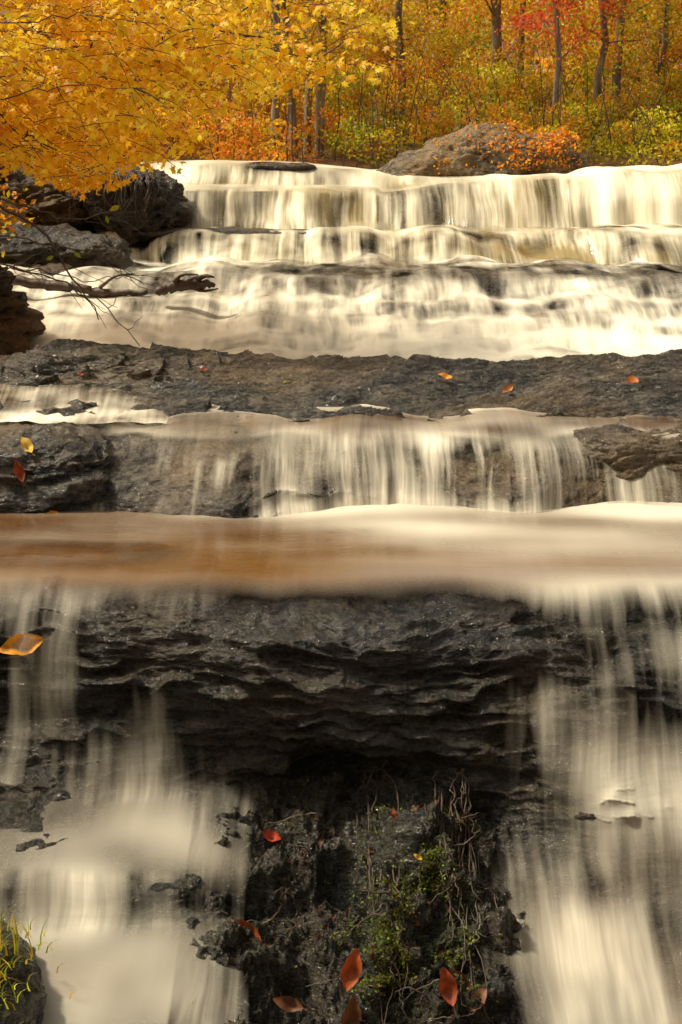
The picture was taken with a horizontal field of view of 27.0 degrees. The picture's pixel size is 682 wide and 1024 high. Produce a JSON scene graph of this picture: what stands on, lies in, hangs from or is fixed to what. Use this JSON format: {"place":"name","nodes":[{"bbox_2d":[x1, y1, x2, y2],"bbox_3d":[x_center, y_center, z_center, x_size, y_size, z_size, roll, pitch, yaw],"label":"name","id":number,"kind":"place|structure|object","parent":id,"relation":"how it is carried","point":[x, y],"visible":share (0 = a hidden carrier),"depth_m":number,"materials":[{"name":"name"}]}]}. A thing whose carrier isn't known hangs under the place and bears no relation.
{"place":"outdoors","nodes":[
{"label":"outdoors","id":0,"kind":"place"},
{"bbox_2d":[0,0,681,229],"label":"ground","id":1,"kind":"structure","parent":0,"point":[352,162],"depth_m":20.34,"materials":[{"name":"orange plant"}]},
{"bbox_2d":[0,265,45,354],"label":"bank rock","id":2,"kind":"object","parent":1,"relation":"on","point":[22,325],"visible":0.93,"depth_m":10.67,"materials":[{"name":"brown stone"}]},
{"bbox_2d":[0,922,46,1023],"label":"mossy rock","id":3,"kind":"object","parent":1,"relation":"on","point":[29,1006],"visible":0.7,"depth_m":4.97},
{"bbox_2d":[0,906,82,1023],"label":"grass tuft","id":4,"kind":"object","parent":3,"relation":"on","point":[14,924],"visible":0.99,"depth_m":5.01,"materials":[{"name":"green plant"}]},
{"bbox_2d":[0,161,94,233],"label":"bank rock","id":5,"kind":"object","parent":1,"relation":"on","point":[48,197],"visible":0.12,"depth_m":14.01,"materials":[{"name":"brown stone"}]},
{"bbox_2d":[22,262,86,275],"bbox_3d":[-2.939,-2.021,12.788,1.553,0.509,1.032,0,14,0],"label":"bank rock","id":6,"kind":"object","parent":1,"relation":"on","point":[52,267],"visible":0.11,"depth_m":12.70,"materials":[{"name":"grey stone"}]},
{"bbox_2d":[0,132,126,257],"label":"bank undergrowth","id":7,"kind":"object","parent":1,"relation":"on","point":[14,220],"visible":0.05,"depth_m":13.61,"materials":[{"name":"orange plant"}]},
{"bbox_2d":[0,223,132,273],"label":"bank rock","id":8,"kind":"object","parent":1,"relation":"on","point":[16,250],"visible":0.48,"depth_m":12.94,"materials":[{"name":"grey stone"}]},
{"bbox_2d":[56,0,138,115],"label":"forest tree","id":9,"kind":"object","parent":1,"relation":"on","point":[101,24],"visible":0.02,"depth_m":21.71,"materials":[{"name":"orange plant"}]},
{"bbox_2d":[74,165,187,247],"bbox_3d":[-2.166,-3.144,14.726,1.174,0.869,1.300,0,14,0],"label":"bank rock","id":10,"kind":"object","parent":1,"relation":"on","point":[161,212],"visible":0.53,"depth_m":14.24,"materials":[{"name":"black stone"}]},
{"bbox_2d":[66,169,159,225],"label":"hanging roots","id":11,"kind":"object","parent":10,"relation":"hanging from","point":[139,184],"visible":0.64,"depth_m":14.09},
{"bbox_2d":[0,0,413,200],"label":"yellow maple tree","id":12,"kind":"object","parent":1,"relation":"on","point":[102,48],"visible":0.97,"depth_m":9.52,"materials":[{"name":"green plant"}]},
{"bbox_2d":[0,3,174,345],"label":"bare branches","id":13,"kind":"object","parent":12,"relation":"attached to","point":[13,267],"visible":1,"depth_m":9.33,"materials":[{"name":"brown wood"}]},
{"bbox_2d":[45,205,118,260],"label":"branch leaves","id":14,"kind":"object","parent":13,"relation":"attached to","point":[113,208],"visible":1,"depth_m":9.12,"materials":[{"name":"yellow plant"}]},
{"bbox_2d":[183,1,260,126],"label":"forest tree","id":15,"kind":"object","parent":1,"relation":"on","point":[204,68],"visible":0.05,"depth_m":21.86,"materials":[{"name":"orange plant"}]},
{"bbox_2d":[232,5,313,133],"bbox_3d":[-0.973,-8.819,21.128,2.508,6.940,2.063,0,14,0],"label":"forest tree","id":16,"kind":"object","parent":1,"relation":"on","point":[268,64],"visible":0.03,"depth_m":21.47,"materials":[{"name":"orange plant"}]},
{"bbox_2d":[216,0,360,158],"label":"forest tree","id":17,"kind":"object","parent":1,"relation":"on","point":[283,4],"visible":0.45,"depth_m":19.16,"materials":[{"name":"yellow plant"}]},
{"bbox_2d":[227,0,372,159],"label":"yellow birch tree","id":18,"kind":"object","parent":1,"relation":"on","point":[275,109],"visible":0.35,"depth_m":18.96,"materials":[{"name":"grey plant"}]},
{"bbox_2d":[152,161,458,195],"bbox_3d":[3.199,-4.263,18.144,11.203,0.397,4.852,0,14,0],"label":"rock ledge","id":19,"kind":"object","parent":1,"relation":"on","point":[335,177],"visible":0.06,"depth_m":16.60,"materials":[{"name":"beige stone"}]},
{"bbox_2d":[245,162,315,171],"bbox_3d":[-0.707,-4.060,16.732,0.833,0.119,0.545,0,14,0],"label":"stream rock","id":20,"kind":"object","parent":19,"relation":"on","point":[275,166],"visible":0.93,"depth_m":16.53,"materials":[{"name":"grey stone"}]},
{"bbox_2d":[140,159,565,191],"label":"waterfall","id":21,"kind":"structure","parent":19,"relation":"on","point":[201,174],"depth_m":16.42,"materials":[{"name":"white liquid"}]},
{"bbox_2d":[376,122,590,176],"bbox_3d":[1.705,-4.121,17.087,2.591,1.097,1.592,0,14,0],"label":"boulder","id":22,"kind":"object","parent":19,"relation":"on","point":[422,161],"visible":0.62,"depth_m":16.50,"materials":[{"name":"grey stone"}]},
{"bbox_2d":[432,115,583,173],"bbox_3d":[1.958,-4.281,16.577,1.813,0.676,0.747,0,14,0],"label":"vine on boulder","id":23,"kind":"object","parent":22,"relation":"on","point":[550,146],"visible":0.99,"depth_m":16.47,"materials":[{"name":"orange plant"}]},
{"bbox_2d":[253,0,359,154],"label":"forest tree","id":24,"kind":"object","parent":1,"relation":"on","point":[307,111],"visible":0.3,"depth_m":19.75,"materials":[{"name":"plant"}]},
{"bbox_2d":[243,0,388,157],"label":"forest tree","id":25,"kind":"object","parent":1,"relation":"on","point":[320,97],"visible":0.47,"depth_m":19.47,"materials":[{"name":"grey plant"}]},
{"bbox_2d":[0,582,681,1023],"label":"rock ledge","id":26,"kind":"object","parent":1,"relation":"on","point":[226,708],"visible":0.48,"depth_m":6.02,"materials":[{"name":"black stone"}]},
{"bbox_2d":[0,367,638,1023],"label":"fallen leaves","id":27,"kind":"object","parent":26,"relation":"on","point":[28,643],"visible":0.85,"depth_m":5.36,"materials":[{"name":"red plant"}]},
{"bbox_2d":[0,501,681,1023],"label":"waterfall","id":28,"kind":"structure","parent":26,"relation":"on","point":[598,965],"depth_m":6.32,"materials":[{"name":"liquid"}]},
{"bbox_2d":[236,760,502,1023],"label":"exposed roots","id":29,"kind":"object","parent":26,"relation":"attached to","point":[459,844],"visible":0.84,"depth_m":5.62,"materials":[{"name":"brown plant"}]},
{"bbox_2d":[276,778,500,1021],"bbox_3d":[0.173,1.679,5.676,0.913,0.706,1.408,0,14,0],"label":"moss","id":30,"kind":"object","parent":26,"relation":"on","point":[385,928],"visible":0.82,"depth_m":5.48,"materials":[{"name":"green plant"}]},
{"bbox_2d":[0,422,681,517],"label":"rock ledge","id":31,"kind":"object","parent":1,"relation":"on","point":[230,473],"visible":0.29,"depth_m":7.67,"materials":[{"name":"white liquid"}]},
{"bbox_2d":[0,421,113,513],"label":"stream rock","id":32,"kind":"object","parent":31,"relation":"on","point":[67,466],"visible":0.69,"depth_m":7.48,"materials":[{"name":"grey stone"}]},
{"bbox_2d":[0,338,681,433],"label":"rock slab","id":33,"kind":"object","parent":31,"relation":"on","point":[170,381],"visible":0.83,"depth_m":8.64,"materials":[{"name":"grey stone"}]},
{"bbox_2d":[0,382,169,423],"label":"waterfall","id":34,"kind":"structure","parent":33,"relation":"on","point":[104,412],"depth_m":8.31,"materials":[{"name":"liquid"}]},
{"bbox_2d":[113,404,681,516],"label":"waterfall","id":35,"kind":"structure","parent":31,"relation":"on","point":[345,435],"depth_m":7.92,"materials":[{"name":"liquid"}]},
{"bbox_2d":[568,413,681,492],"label":"stream rock","id":36,"kind":"object","parent":31,"relation":"on","point":[647,459],"visible":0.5,"depth_m":7.74,"materials":[{"name":"grey stone"}]},
{"bbox_2d":[0,0,681,123],"bbox_3d":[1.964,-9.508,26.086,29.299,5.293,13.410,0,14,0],"label":"autumn forest","id":37,"kind":"object","parent":1,"relation":"on","point":[457,5],"visible":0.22,"depth_m":22.76,"materials":[{"name":"orange plant"}]},
{"bbox_2d":[1,5,681,168],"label":"shrub thicket","id":38,"kind":"object","parent":1,"relation":"on","point":[574,115],"visible":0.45,"depth_m":19.90,"materials":[{"name":"green plant"}]},
{"bbox_2d":[327,1,369,120],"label":"forest tree","id":39,"kind":"object","parent":1,"relation":"on","point":[341,47],"visible":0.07,"depth_m":24.66,"materials":[{"name":"yellow plant"}]},
{"bbox_2d":[27,261,681,349],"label":"rock ledge","id":40,"kind":"object","parent":1,"relation":"on","point":[491,282],"visible":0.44,"depth_m":12.33,"materials":[{"name":"grey stone"}]},
{"bbox_2d":[1,252,681,361],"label":"waterfall","id":41,"kind":"structure","parent":40,"relation":"on","point":[256,317],"depth_m":11.40,"materials":[{"name":"liquid"}]},
{"bbox_2d":[12,273,148,297],"bbox_3d":[-2.177,-1.887,11.818,1.180,0.213,0.143,2,15,9],"label":"driftwood log","id":42,"kind":"object","parent":41,"relation":"on","point":[51,285],"visible":0.87,"depth_m":11.82,"materials":[{"name":"brown wood"}]},
{"bbox_2d":[154,273,218,295],"bbox_3d":[-1.263,-1.841,11.524,0.553,0.197,0.116,4,15,13],"label":"broken branch","id":43,"kind":"object","parent":41,"relation":"on","point":[198,283],"visible":1,"depth_m":11.49,"materials":[{"name":"brown wood"}]},
{"bbox_2d":[183,179,586,229],"bbox_3d":[3.431,-3.578,16.500,10.778,0.840,3.764,0,14,0],"label":"rock ledge","id":44,"kind":"object","parent":1,"relation":"on","point":[432,199],"visible":0.2,"depth_m":15.38,"materials":[{"name":"beige stone"}]},
{"bbox_2d":[172,201,193,227],"bbox_3d":[-1.891,-3.116,14.877,0.710,0.336,0.499,0,14,0],"label":"stream rock","id":45,"kind":"object","parent":44,"relation":"on","point":[184,214],"visible":0.21,"depth_m":14.73,"materials":[{"name":"brown stone"}]},
{"bbox_2d":[184,189,212,192],"bbox_3d":[-1.560,-3.485,15.949,0.746,0.259,0.558,0,14,0],"label":"stream rock","id":46,"kind":"object","parent":44,"relation":"on","point":[196,191],"visible":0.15,"depth_m":15.77,"materials":[{"name":"beige stone"}]},
{"bbox_2d":[177,163,681,233],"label":"waterfall","id":47,"kind":"structure","parent":44,"relation":"on","point":[599,195],"depth_m":15.23,"materials":[{"name":"white liquid"}]},
{"bbox_2d":[98,224,674,270],"bbox_3d":[2.949,-2.654,14.518,11.104,0.521,2.398,0,14,0],"label":"rock ledge","id":48,"kind":"object","parent":1,"relation":"on","point":[170,249],"visible":0.3,"depth_m":14.16,"materials":[{"name":"grey stone"}]},
{"bbox_2d":[135,226,304,238],"bbox_3d":[-1.308,-2.855,14.522,2.074,0.122,0.640,0,14,0],"label":"stream rock","id":49,"kind":"object","parent":48,"relation":"on","point":[227,232],"visible":0.6,"depth_m":14.32,"materials":[{"name":"grey stone"}]},
{"bbox_2d":[262,229,340,236],"bbox_3d":[-0.330,-2.834,14.460,1.148,0.084,0.525,0,14,0],"label":"stream rock","id":50,"kind":"object","parent":48,"relation":"on","point":[330,231],"visible":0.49,"depth_m":14.29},
{"bbox_2d":[105,223,681,272],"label":"waterfall","id":51,"kind":"structure","parent":48,"relation":"on","point":[596,245],"depth_m":14.02,"materials":[{"name":"white liquid"}]},
{"bbox_2d":[358,0,463,145],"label":"forest tree","id":52,"kind":"object","parent":1,"relation":"on","point":[398,16],"visible":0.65,"depth_m":21.32,"materials":[{"name":"orange plant"}]},
{"bbox_2d":[403,0,485,128],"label":"forest tree","id":53,"kind":"object","parent":1,"relation":"on","point":[441,2],"visible":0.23,"depth_m":25.58,"materials":[{"name":"orange plant"}]},
{"bbox_2d":[469,0,554,119],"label":"forest tree","id":54,"kind":"object","parent":1,"relation":"on","point":[496,18],"visible":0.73,"depth_m":21.96,"materials":[{"name":"red plant"}]},
{"bbox_2d":[449,0,582,117],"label":"forest tree","id":55,"kind":"object","parent":1,"relation":"on","point":[519,35],"visible":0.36,"depth_m":23.29,"materials":[{"name":"orange plant"}]},
{"bbox_2d":[489,0,648,126],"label":"red maple tree","id":56,"kind":"object","parent":1,"relation":"on","point":[521,22],"visible":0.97,"depth_m":20.43,"materials":[{"name":"grey plant"}]},
{"bbox_2d":[541,0,681,147],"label":"forest tree","id":57,"kind":"object","parent":1,"relation":"on","point":[597,82],"visible":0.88,"depth_m":20.63,"materials":[{"name":"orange plant"}]},
{"bbox_2d":[593,0,681,136],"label":"forest tree","id":58,"kind":"object","parent":1,"relation":"on","point":[665,40],"visible":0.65,"depth_m":22.23,"materials":[{"name":"orange plant"}]},
{"bbox_2d":[607,0,667,142],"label":"forest tree","id":59,"kind":"object","parent":1,"relation":"on","point":[615,80],"visible":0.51,"depth_m":21.90,"materials":[{"name":"grey plant"}]},
{"bbox_2d":[625,0,681,135],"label":"forest tree","id":60,"kind":"object","parent":1,"relation":"on","point":[660,35],"visible":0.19,"depth_m":23.67,"materials":[{"name":"orange plant"}]}
]}

